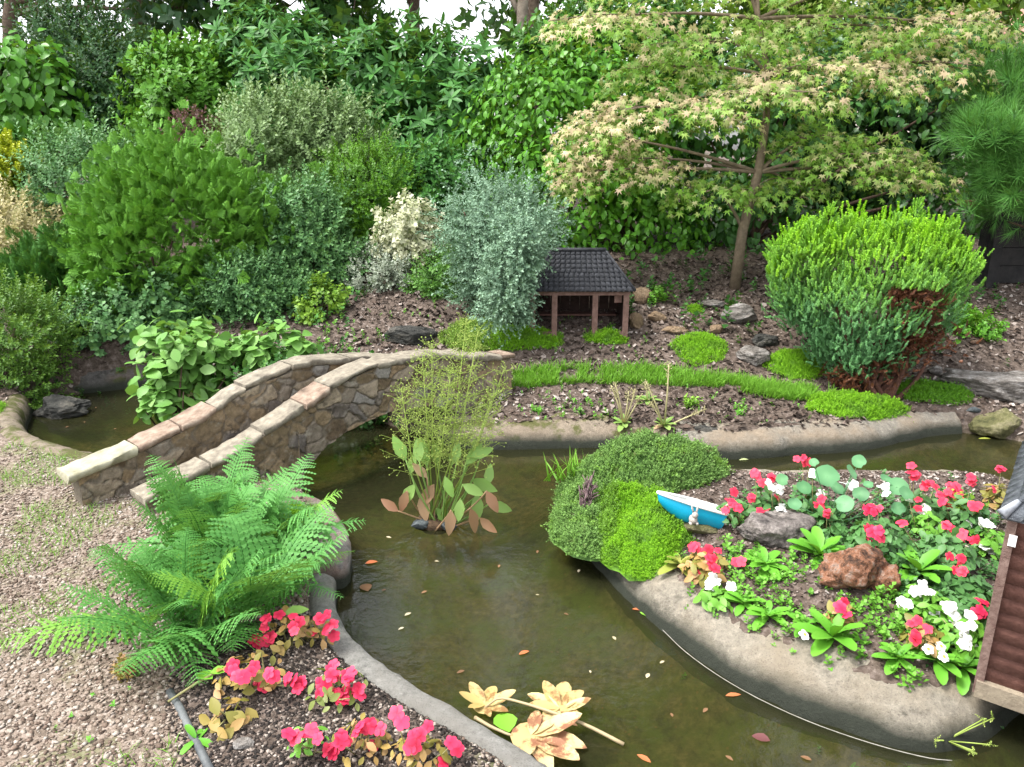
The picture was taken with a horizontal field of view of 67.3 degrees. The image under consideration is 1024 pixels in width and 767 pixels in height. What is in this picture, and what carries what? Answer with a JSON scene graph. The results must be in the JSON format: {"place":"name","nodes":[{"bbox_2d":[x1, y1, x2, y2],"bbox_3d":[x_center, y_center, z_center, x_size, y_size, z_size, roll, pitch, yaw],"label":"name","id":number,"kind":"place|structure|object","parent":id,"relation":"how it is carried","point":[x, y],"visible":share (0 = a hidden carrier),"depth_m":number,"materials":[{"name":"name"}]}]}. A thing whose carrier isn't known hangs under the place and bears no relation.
{"place":"outdoors","nodes":[
{"label":"outdoors","id":0,"kind":"place"},
{"bbox_2d":[0,0,857,148],"label":"sky","id":1,"kind":"structure","parent":0,"point":[435,8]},
{"bbox_2d":[0,149,1023,766],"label":"ground","id":2,"kind":"structure","parent":0,"point":[476,615],"depth_m":3.14,"materials":[{"name":"soil"}]},
{"bbox_2d":[0,128,43,223],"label":"golden conifer","id":3,"kind":"object","parent":2,"relation":"on","point":[8,145],"visible":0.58,"depth_m":6.62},
{"bbox_2d":[0,171,75,253],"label":"variegated shrub","id":4,"kind":"object","parent":2,"relation":"on","point":[8,209],"visible":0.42,"depth_m":6.29,"materials":[{"name":"beige plant"}]},
{"bbox_2d":[0,393,91,458],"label":"pond edging","id":5,"kind":"object","parent":2,"relation":"on","point":[16,416],"visible":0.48,"depth_m":4.23,"materials":[{"name":"concrete"}]},
{"bbox_2d":[0,264,93,420],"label":"yew","id":6,"kind":"object","parent":2,"relation":"on","point":[25,330],"visible":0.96,"depth_m":4.92,"materials":[{"name":"green plant"}]},
{"bbox_2d":[0,21,119,215],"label":"laurel hedge","id":7,"kind":"object","parent":2,"relation":"on","point":[17,81],"visible":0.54,"depth_m":7.25,"materials":[{"name":"green plant"}]},
{"bbox_2d":[0,214,123,321],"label":"spreading conifer","id":8,"kind":"object","parent":2,"relation":"on","point":[38,257],"visible":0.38,"depth_m":5.62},
{"bbox_2d":[0,0,134,183],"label":"evergreen shrub","id":9,"kind":"object","parent":2,"relation":"on","point":[52,24],"visible":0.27,"depth_m":7.88,"materials":[{"name":"green plant"}]},
{"bbox_2d":[0,106,182,232],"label":"cotoneaster","id":10,"kind":"object","parent":2,"relation":"on","point":[49,179],"visible":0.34,"depth_m":6.57,"materials":[{"name":"green plant"}]},
{"bbox_2d":[28,0,188,192],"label":"evergreen shrub","id":11,"kind":"object","parent":2,"relation":"on","point":[93,67],"visible":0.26,"depth_m":7.55,"materials":[{"name":"green plant"}]},
{"bbox_2d":[40,253,214,357],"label":"shrub","id":12,"kind":"object","parent":2,"relation":"on","point":[105,327],"visible":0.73,"depth_m":5.32,"materials":[{"name":"green plant"}]},
{"bbox_2d":[72,365,239,397],"bbox_3d":[-2.511,0.053,5.443,1.284,0.417,0.333,-3,17,-10],"label":"pond edging","id":13,"kind":"object","parent":2,"relation":"on","point":[110,383],"visible":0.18,"depth_m":5.31,"materials":[{"name":"concrete"}]},
{"bbox_2d":[108,18,243,213],"bbox_3d":[-3.108,-2.585,7.601,1.596,1.903,1.425,0,17,0],"label":"evergreen shrub","id":14,"kind":"object","parent":2,"relation":"on","point":[181,72],"visible":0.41,"depth_m":7.23,"materials":[{"name":"green plant"}]},
{"bbox_2d":[38,98,319,329],"bbox_3d":[-2.403,-1.273,5.734,1.988,1.636,1.651,0,17,0],"label":"round conifer","id":15,"kind":"object","parent":2,"relation":"on","point":[127,197],"visible":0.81,"depth_m":5.41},
{"bbox_2d":[0,437,365,686],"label":"fern","id":16,"kind":"object","parent":2,"relation":"on","point":[224,530],"visible":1,"depth_m":2.55,"materials":[{"name":"plant"}]},
{"bbox_2d":[0,0,369,94],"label":"tree","id":17,"kind":"object","parent":2,"relation":"on","point":[166,12],"visible":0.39,"depth_m":8.74,"materials":[{"name":"green plant"}]},
{"bbox_2d":[117,310,323,425],"bbox_3d":[-1.761,-0.004,4.705,1.096,0.883,0.743,-9,19,-28],"label":"leafy shrub","id":18,"kind":"object","parent":2,"relation":"on","point":[174,372],"visible":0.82,"depth_m":4.51,"materials":[{"name":"green plant"}]},
{"bbox_2d":[199,697,258,741],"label":"dying plant","id":19,"kind":"object","parent":2,"relation":"on","point":[237,719],"visible":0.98,"depth_m":2.04,"materials":[{"name":"yellow plant"}]},
{"bbox_2d":[178,237,329,331],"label":"shrub","id":20,"kind":"object","parent":2,"relation":"on","point":[269,295],"visible":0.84,"depth_m":5.46,"materials":[{"name":"green plant"}]},
{"bbox_2d":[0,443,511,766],"bbox_3d":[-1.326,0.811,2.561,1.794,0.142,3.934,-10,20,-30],"label":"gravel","id":21,"kind":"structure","parent":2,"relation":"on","point":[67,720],"depth_m":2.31,"materials":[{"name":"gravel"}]},
{"bbox_2d":[212,650,306,698],"bbox_3d":[-0.712,0.828,2.165,0.258,0.139,0.184,7,19,23],"label":"busy lizzie","id":22,"kind":"object","parent":2,"relation":"on","point":[266,679],"visible":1,"depth_m":2.14,"materials":[{"name":"pink plant"}]},
{"bbox_2d":[247,605,317,655],"bbox_3d":[-0.696,0.764,2.389,0.187,0.121,0.190,7,18,22],"label":"busy lizzie","id":23,"kind":"object","parent":2,"relation":"on","point":[271,636],"visible":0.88,"depth_m":2.35,"materials":[{"name":"pink plant"}]},
{"bbox_2d":[56,348,514,510],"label":"stone bridge","id":24,"kind":"structure","parent":2,"relation":"on","point":[286,413],"depth_m":3.73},
{"bbox_2d":[169,0,424,41],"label":"tree","id":25,"kind":"object","parent":2,"relation":"on","point":[343,11],"visible":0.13,"depth_m":8.66,"materials":[{"name":"green plant"}]},
{"bbox_2d":[197,44,401,213],"bbox_3d":[-1.912,-2.052,6.774,1.855,1.686,1.384,-5,18,-16],"label":"elaeagnus","id":26,"kind":"object","parent":2,"relation":"on","point":[307,115],"visible":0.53,"depth_m":6.43,"materials":[{"name":"green plant"}]},
{"bbox_2d":[215,141,383,296],"bbox_3d":[-1.577,-1.295,6.087,1.380,1.189,1.236,0,17,0],"label":"cotoneaster","id":27,"kind":"object","parent":2,"relation":"on","point":[323,243],"visible":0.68,"depth_m":5.82,"materials":[{"name":"green plant"}]},
{"bbox_2d":[220,318,398,448],"bbox_3d":[-1.163,0.044,4.690,1.289,0.834,0.653,0,17,0],"label":"overhanging shrub","id":28,"kind":"object","parent":2,"relation":"on","point":[247,370],"visible":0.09,"depth_m":4.59,"materials":[{"name":"green plant"}]},
{"bbox_2d":[281,722,339,760],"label":"busy lizzie","id":29,"kind":"object","parent":2,"relation":"on","point":[310,732],"visible":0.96,"depth_m":1.91,"materials":[{"name":"pink plant"}]},
{"bbox_2d":[287,609,339,649],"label":"busy lizzie","id":30,"kind":"object","parent":2,"relation":"on","point":[319,618],"visible":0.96,"depth_m":2.37,"materials":[{"name":"pink plant"}]},
{"bbox_2d":[291,270,351,325],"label":"bush","id":31,"kind":"object","parent":2,"relation":"on","point":[307,313],"visible":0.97,"depth_m":5.50,"materials":[{"name":"green plant"}]},
{"bbox_2d":[305,496,352,596],"bbox_3d":[-0.891,0.758,3.206,0.376,0.375,0.718,-8,19,-26],"label":"concrete pad","id":32,"kind":"object","parent":2,"relation":"on","point":[341,573],"visible":0.22,"depth_m":2.94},
{"bbox_2d":[164,612,504,766],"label":"grit","id":33,"kind":"object","parent":2,"relation":"on","point":[382,695],"visible":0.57,"depth_m":2.08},
{"bbox_2d":[305,658,367,712],"bbox_3d":[-0.486,0.842,2.134,0.176,0.141,0.167,0,17,0],"label":"busy lizzie","id":34,"kind":"object","parent":2,"relation":"on","point":[327,689],"visible":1,"depth_m":2.11,"materials":[{"name":"pink plant"}]},
{"bbox_2d":[182,0,527,226],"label":"rhododendron","id":35,"kind":"object","parent":2,"relation":"on","point":[427,106],"visible":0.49,"depth_m":7.10,"materials":[{"name":"green plant"}]},
{"bbox_2d":[331,713,392,766],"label":"busy lizzie","id":36,"kind":"object","parent":2,"relation":"on","point":[342,739],"visible":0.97,"depth_m":1.93,"materials":[{"name":"pink plant"}]},
{"bbox_2d":[309,123,425,250],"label":"mound shrub","id":37,"kind":"object","parent":2,"relation":"on","point":[360,209],"visible":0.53,"depth_m":6.20,"materials":[{"name":"green plant"}]},
{"bbox_2d":[335,238,434,292],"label":"shrub","id":38,"kind":"object","parent":2,"relation":"on","point":[387,268],"visible":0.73,"depth_m":5.76,"materials":[{"name":"plant"}]},
{"bbox_2d":[383,325,437,345],"bbox_3d":[-0.684,-0.326,5.218,0.349,0.145,0.199,4,18,14],"label":"rock","id":39,"kind":"object","parent":2,"relation":"on","point":[408,335],"visible":0.91,"depth_m":5.15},
{"bbox_2d":[369,187,452,282],"bbox_3d":[-0.753,-1.132,5.974,0.774,0.752,0.650,14,22,37],"label":"euonymus","id":40,"kind":"object","parent":2,"relation":"on","point":[400,229],"visible":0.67,"depth_m":5.82,"materials":[{"name":"white plant"}]},
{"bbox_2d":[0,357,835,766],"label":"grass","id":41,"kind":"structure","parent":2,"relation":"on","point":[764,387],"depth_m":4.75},
{"bbox_2d":[381,705,464,766],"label":"busy lizzie","id":42,"kind":"object","parent":2,"relation":"on","point":[410,746],"visible":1,"depth_m":1.88,"materials":[{"name":"pink plant"}]},
{"bbox_2d":[309,573,546,766],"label":"pond edging","id":43,"kind":"object","parent":2,"relation":"on","point":[360,659],"visible":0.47,"depth_m":2.21,"materials":[{"name":"grey concrete"}]},
{"bbox_2d":[365,133,490,237],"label":"evergreen shrub","id":44,"kind":"object","parent":2,"relation":"on","point":[433,158],"visible":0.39,"depth_m":6.35,"materials":[{"name":"green plant"}]},
{"bbox_2d":[397,231,490,301],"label":"shrub","id":45,"kind":"object","parent":2,"relation":"on","point":[433,285],"visible":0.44,"depth_m":5.61,"materials":[{"name":"green plant"}]},
{"bbox_2d":[415,139,578,349],"bbox_3d":[-0.086,-0.987,5.298,1.277,1.329,1.416,0,17,0],"label":"blue juniper","id":46,"kind":"object","parent":2,"relation":"on","point":[515,252],"visible":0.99,"depth_m":5.15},
{"bbox_2d":[0,228,1023,438],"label":"leaf litter","id":47,"kind":"object","parent":2,"relation":"on","point":[755,420],"visible":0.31,"depth_m":5.13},
{"bbox_2d":[436,315,510,351],"bbox_3d":[-0.238,-0.339,5.215,0.576,0.209,0.394,0,17,0],"label":"moss patch","id":48,"kind":"object","parent":47,"relation":"on","point":[452,338],"visible":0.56,"depth_m":5.16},
{"bbox_2d":[480,323,563,351],"bbox_3d":[0.046,-0.314,5.156,0.622,0.191,0.270,0,17,0],"label":"moss patch","id":49,"kind":"object","parent":2,"relation":"on","point":[528,338],"visible":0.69,"depth_m":5.11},
{"bbox_2d":[436,412,668,459],"bbox_3d":[0.243,0.374,4.434,1.345,0.392,0.380,1,17,4],"label":"pond edging","id":50,"kind":"object","parent":2,"relation":"on","point":[562,437],"visible":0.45,"depth_m":4.29,"materials":[{"name":"concrete"}]},
{"bbox_2d":[452,0,652,186],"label":"tree","id":51,"kind":"object","parent":2,"relation":"on","point":[518,13],"visible":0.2,"depth_m":9.35,"materials":[{"name":"green plant"}]},
{"bbox_2d":[529,248,635,339],"bbox_3d":[0.449,-0.624,5.274,0.733,0.610,0.453,0,17,0],"label":"toy shelter","id":52,"kind":"object","parent":2,"relation":"on","point":[599,277],"visible":0.73,"depth_m":5.13,"materials":[{"name":"brown wood"}]},
{"bbox_2d":[447,6,727,260],"bbox_3d":[0.663,-1.996,6.619,2.437,2.313,1.628,0,17,0],"label":"ivy hedge","id":53,"kind":"object","parent":2,"relation":"on","point":[525,126],"visible":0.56,"depth_m":6.35,"materials":[{"name":"green plant"}]},
{"bbox_2d":[500,0,755,205],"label":"evergreen shrub","id":54,"kind":"object","parent":2,"relation":"on","point":[569,8],"visible":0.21,"depth_m":7.21,"materials":[{"name":"green plant"}]},
{"bbox_2d":[667,328,729,366],"bbox_3d":[1.236,-0.237,5.096,0.409,0.200,0.360,0,17,0],"label":"moss patch","id":55,"kind":"object","parent":2,"relation":"on","point":[703,342],"visible":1,"depth_m":5.07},
{"bbox_2d":[679,521,717,533],"bbox_3d":[0.717,0.552,2.964,0.205,0.052,0.116,0,17,0],"label":"rock","id":56,"kind":"object","parent":2,"relation":"on","point":[700,529],"visible":0.55,"depth_m":2.92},
{"bbox_2d":[656,491,728,528],"bbox_3d":[0.686,0.484,2.961,0.269,0.157,0.119,0,17,0],"label":"toy boat","id":57,"kind":"object","parent":56,"relation":"on","point":[678,506],"visible":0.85,"depth_m":2.92,"materials":[{"name":"blue plastic"}]},
{"bbox_2d":[677,541,746,588],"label":"busy lizzie","id":58,"kind":"object","parent":2,"relation":"on","point":[705,562],"visible":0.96,"depth_m":2.70,"materials":[{"name":"plant"}]},
{"bbox_2d":[693,572,736,613],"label":"busy lizzie","id":59,"kind":"object","parent":2,"relation":"on","point":[710,603],"visible":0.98,"depth_m":2.59,"materials":[{"name":"green plant"}]},
{"bbox_2d":[675,515,807,678],"bbox_3d":[0.759,0.723,2.783,0.544,0.350,0.514,-4,18,-14],"label":"ground cover","id":60,"kind":"object","parent":2,"relation":"on","point":[729,548],"visible":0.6,"depth_m":2.69,"materials":[{"name":"green plant"}]},
{"bbox_2d":[715,487,768,527],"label":"busy lizzie","id":61,"kind":"object","parent":2,"relation":"on","point":[734,507],"visible":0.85,"depth_m":2.91,"materials":[{"name":"pink plant"}]},
{"bbox_2d":[616,225,888,334],"bbox_3d":[1.779,-0.880,6.003,1.971,0.606,1.892,0,17,0],"label":"ground cover","id":62,"kind":"object","parent":2,"relation":"on","point":[728,296],"visible":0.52,"depth_m":5.70,"materials":[{"name":"green plant"}]},
{"bbox_2d":[736,509,816,548],"bbox_3d":[0.983,0.536,2.848,0.293,0.129,0.213,0,17,0],"label":"rock","id":63,"kind":"object","parent":2,"relation":"on","point":[775,528],"visible":0.88,"depth_m":2.79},
{"bbox_2d":[530,0,1023,289],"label":"japanese maple","id":64,"kind":"object","parent":2,"relation":"on","point":[583,172],"visible":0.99,"depth_m":5.37,"materials":[{"name":"green plant"}]},
{"bbox_2d":[553,469,1023,764],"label":"pond edging","id":65,"kind":"object","parent":2,"relation":"on","point":[805,684],"visible":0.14,"depth_m":2.29,"materials":[{"name":"concrete"}]},
{"bbox_2d":[540,477,618,561],"bbox_3d":[0.301,0.528,3.156,0.371,0.192,0.571,0,17,0],"label":"creeping thyme","id":66,"kind":"object","parent":65,"relation":"on","point":[572,531],"visible":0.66,"depth_m":3.06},
{"bbox_2d":[592,477,623,561],"bbox_3d":[0.389,0.517,3.102,0.226,0.243,0.492,0,17,0],"label":"creeping thyme","id":67,"kind":"object","parent":65,"relation":"on","point":[606,500],"visible":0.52,"depth_m":3.09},
{"bbox_2d":[551,426,726,501],"bbox_3d":[0.561,0.359,3.400,0.776,0.358,0.471,0,17,0],"label":"creeping thyme","id":68,"kind":"object","parent":65,"relation":"on","point":[672,463],"visible":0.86,"depth_m":3.30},
{"bbox_2d":[590,479,697,580],"bbox_3d":[0.509,0.537,3.034,0.477,0.231,0.568,0,17,0],"label":"moss patch","id":69,"kind":"object","parent":65,"relation":"on","point":[648,535],"visible":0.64,"depth_m":2.90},
{"bbox_2d":[762,347,828,380],"bbox_3d":[1.829,-0.128,4.984,0.436,0.172,0.338,0,17,0],"label":"moss patch","id":70,"kind":"object","parent":2,"relation":"on","point":[782,361],"visible":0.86,"depth_m":4.94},
{"bbox_2d":[713,527,909,753],"bbox_3d":[1.002,0.799,2.530,0.689,0.338,0.549,-9,19,-28],"label":"ground cover","id":71,"kind":"object","parent":2,"relation":"on","point":[781,598],"visible":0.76,"depth_m":2.47,"materials":[{"name":"green plant"}]},
{"bbox_2d":[676,411,961,468],"bbox_3d":[1.741,0.376,4.433,1.792,0.388,0.427,-4,17,-11],"label":"pond edging","id":72,"kind":"object","parent":2,"relation":"on","point":[763,447],"visible":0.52,"depth_m":4.25,"materials":[{"name":"concrete"}]},
{"bbox_2d":[787,526,851,570],"bbox_3d":[1.085,0.580,2.711,0.223,0.121,0.216,-9,19,-27],"label":"primrose","id":73,"kind":"object","parent":2,"relation":"on","point":[815,537],"visible":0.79,"depth_m":2.72,"materials":[{"name":"green plant"}]},
{"bbox_2d":[791,609,864,655],"bbox_3d":[0.979,0.757,2.357,0.201,0.089,0.212,-15,23,-40],"label":"primrose","id":74,"kind":"object","parent":2,"relation":"on","point":[835,628],"visible":0.94,"depth_m":2.36,"materials":[{"name":"green plant"}]},
{"bbox_2d":[810,494,850,543],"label":"busy lizzie","id":75,"kind":"object","parent":2,"relation":"on","point":[834,528],"visible":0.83,"depth_m":2.82,"materials":[{"name":"green plant"}]},
{"bbox_2d":[660,2,1023,250],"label":"ivy hedge","id":76,"kind":"object","parent":2,"relation":"on","point":[746,151],"visible":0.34,"depth_m":6.62,"materials":[{"name":"green plant"}]},
{"bbox_2d":[675,469,1009,675],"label":"soil crumbs","id":77,"kind":"object","parent":2,"relation":"on","point":[925,473],"visible":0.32,"depth_m":3.14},
{"bbox_2d":[668,0,1020,163],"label":"tree","id":78,"kind":"object","parent":2,"relation":"on","point":[746,7],"visible":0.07,"depth_m":8.30,"materials":[{"name":"green plant"}]},
{"bbox_2d":[776,455,913,525],"bbox_3d":[1.248,0.414,2.912,0.521,0.319,0.196,0,17,0],"label":"nasturtium","id":79,"kind":"object","parent":2,"relation":"on","point":[827,475],"visible":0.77,"depth_m":2.89,"materials":[{"name":"green plant"}]},
{"bbox_2d":[817,543,889,589],"bbox_3d":[1.120,0.614,2.548,0.213,0.182,0.169,-12,21,-35],"label":"rock","id":80,"kind":"object","parent":2,"relation":"on","point":[861,566],"visible":0.96,"depth_m":2.49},
{"bbox_2d":[804,388,913,421],"bbox_3d":[2.020,0.156,4.513,0.642,0.253,0.347,0,17,0],"label":"moss patch","id":81,"kind":"object","parent":2,"relation":"on","point":[850,403],"visible":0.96,"depth_m":4.45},
{"bbox_2d":[734,0,1000,219],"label":"evergreen shrub","id":82,"kind":"object","parent":2,"relation":"on","point":[898,12],"visible":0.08,"depth_m":7.22,"materials":[{"name":"green plant"}]},
{"bbox_2d":[761,196,993,399],"bbox_3d":[2.206,-0.529,4.750,1.179,1.211,1.244,-13,21,-37],"label":"dwarf cypress","id":83,"kind":"object","parent":2,"relation":"on","point":[896,337],"visible":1,"depth_m":4.49,"materials":[{"name":"green plant"}]},
{"bbox_2d":[846,503,909,561],"bbox_3d":[1.280,0.543,2.721,0.214,0.193,0.233,-6,18,-18],"label":"busy lizzie","id":84,"kind":"object","parent":2,"relation":"on","point":[879,534],"visible":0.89,"depth_m":2.69,"materials":[{"name":"green plant"}]},
{"bbox_2d":[811,549,968,766],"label":"ground cover","id":85,"kind":"object","parent":2,"relation":"on","point":[885,633],"visible":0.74,"depth_m":2.37,"materials":[{"name":"green plant"}]},
{"bbox_2d":[818,503,992,618],"bbox_3d":[1.430,0.680,2.653,0.609,0.255,0.683,-11,20,-32],"label":"ground cover","id":86,"kind":"object","parent":2,"relation":"on","point":[919,554],"visible":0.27,"depth_m":2.67,"materials":[{"name":"green plant"}]},
{"bbox_2d":[883,544,952,583],"bbox_3d":[1.390,0.623,2.619,0.242,0.124,0.238,0,17,0],"label":"primrose","id":87,"kind":"object","parent":2,"relation":"on","point":[929,557],"visible":0.61,"depth_m":2.61,"materials":[{"name":"green plant"}]},
{"bbox_2d":[889,579,948,624],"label":"busy lizzie","id":88,"kind":"object","parent":2,"relation":"on","point":[914,593],"visible":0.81,"depth_m":2.42,"materials":[{"name":"green plant"}]},
{"bbox_2d":[898,613,944,657],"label":"busy lizzie","id":89,"kind":"object","parent":2,"relation":"on","point":[919,628],"visible":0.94,"depth_m":2.31,"materials":[{"name":"pink plant"}]},
{"bbox_2d":[900,462,949,528],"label":"busy lizzie","id":90,"kind":"object","parent":2,"relation":"on","point":[916,506],"visible":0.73,"depth_m":2.92,"materials":[{"name":"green plant"}]},
{"bbox_2d":[895,520,980,569],"bbox_3d":[1.479,0.560,2.693,0.318,0.198,0.210,0,17,0],"label":"busy lizzie","id":91,"kind":"object","parent":2,"relation":"on","point":[946,542],"visible":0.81,"depth_m":2.67,"materials":[{"name":"green plant"}]},
{"bbox_2d":[897,376,980,405],"bbox_3d":[2.579,0.039,4.702,0.507,0.128,0.362,0,17,0],"label":"moss patch","id":92,"kind":"object","parent":2,"relation":"on","point":[939,391],"visible":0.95,"depth_m":4.64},
{"bbox_2d":[909,641,968,684],"bbox_3d":[1.263,0.805,2.271,0.158,0.074,0.174,0,17,0],"label":"primrose","id":93,"kind":"object","parent":2,"relation":"on","point":[941,666],"visible":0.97,"depth_m":2.25,"materials":[{"name":"green plant"}]},
{"bbox_2d":[919,601,983,658],"bbox_3d":[1.360,0.759,2.333,0.209,0.163,0.249,0,17,0],"label":"busy lizzie","id":94,"kind":"object","parent":2,"relation":"on","point":[963,637],"visible":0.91,"depth_m":2.31,"materials":[{"name":"white plant"}]},
{"bbox_2d":[927,551,992,602],"bbox_3d":[1.488,0.658,2.572,0.221,0.165,0.207,0,17,0],"label":"busy lizzie","id":95,"kind":"object","parent":2,"relation":"on","point":[958,578],"visible":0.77,"depth_m":2.53,"materials":[{"name":"green plant"}]},
{"bbox_2d":[931,473,997,535],"bbox_3d":[1.707,0.454,2.921,0.222,0.270,0.236,16,23,42],"label":"busy lizzie","id":96,"kind":"object","parent":2,"relation":"on","point":[958,518],"visible":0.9,"depth_m":2.88,"materials":[{"name":"green plant"}]},
{"bbox_2d":[911,12,1023,243],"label":"pine","id":97,"kind":"object","parent":2,"relation":"on","point":[996,179],"visible":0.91,"depth_m":5.25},
{"bbox_2d":[912,0,1023,57],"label":"tree","id":98,"kind":"object","parent":2,"relation":"on","point":[1015,6],"visible":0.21,"depth_m":8.08,"materials":[{"name":"green plant"}]},
{"bbox_2d":[934,368,1023,404],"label":"rock","id":99,"kind":"object","parent":2,"relation":"on","point":[1006,386],"visible":0.84,"depth_m":4.64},
{"bbox_2d":[951,302,1009,344],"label":"bush","id":100,"kind":"object","parent":2,"relation":"on","point":[983,327],"visible":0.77,"depth_m":5.24,"materials":[{"name":"green plant"}]},
{"bbox_2d":[966,517,1004,559],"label":"busy lizzie","id":101,"kind":"object","parent":2,"relation":"on","point":[989,545],"visible":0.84,"depth_m":2.79,"materials":[{"name":"green plant"}]},
{"bbox_2d":[957,200,1023,288],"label":"timber planter","id":102,"kind":"object","parent":2,"relation":"on","point":[1004,263],"visible":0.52,"depth_m":5.81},
{"bbox_2d":[968,407,1021,438],"bbox_3d":[2.832,0.231,4.494,0.330,0.192,0.241,0,17,0],"label":"rock","id":103,"kind":"object","parent":2,"relation":"on","point":[1004,423],"visible":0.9,"depth_m":4.42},
{"bbox_2d":[972,441,1023,713],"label":"model house","id":104,"kind":"structure","parent":2,"relation":"on","point":[999,678],"depth_m":2.08,"materials":[{"name":"brown wood"}]},
{"label":"water","id":105,"kind":"structure","parent":0,"visible":0},
{"bbox_2d":[32,394,91,423],"bbox_3d":[-2.830,0.159,4.822,0.349,0.160,0.194,0,17,0],"label":"rock","id":106,"kind":"object","parent":105,"relation":"in","point":[57,409],"visible":1,"depth_m":4.78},
{"bbox_2d":[379,311,517,535],"bbox_3d":[-0.284,0.200,3.258,0.549,1.008,0.415,6,18,18],"label":"water plantain","id":107,"kind":"object","parent":105,"relation":"on","point":[433,517],"visible":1,"depth_m":3.28,"materials":[{"name":"green plant"}]},
{"bbox_2d":[474,710,586,766],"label":"water lily","id":108,"kind":"object","parent":105,"relation":"on","point":[542,738],"visible":0.98,"depth_m":2.15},
{"bbox_2d":[459,682,624,745],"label":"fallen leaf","id":109,"kind":"object","parent":105,"relation":"on","point":[488,701],"visible":1,"depth_m":2.27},
{"bbox_2d":[528,680,590,713],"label":"fallen leaf","id":110,"kind":"object","parent":105,"relation":"on","point":[561,697],"visible":0.91,"depth_m":2.30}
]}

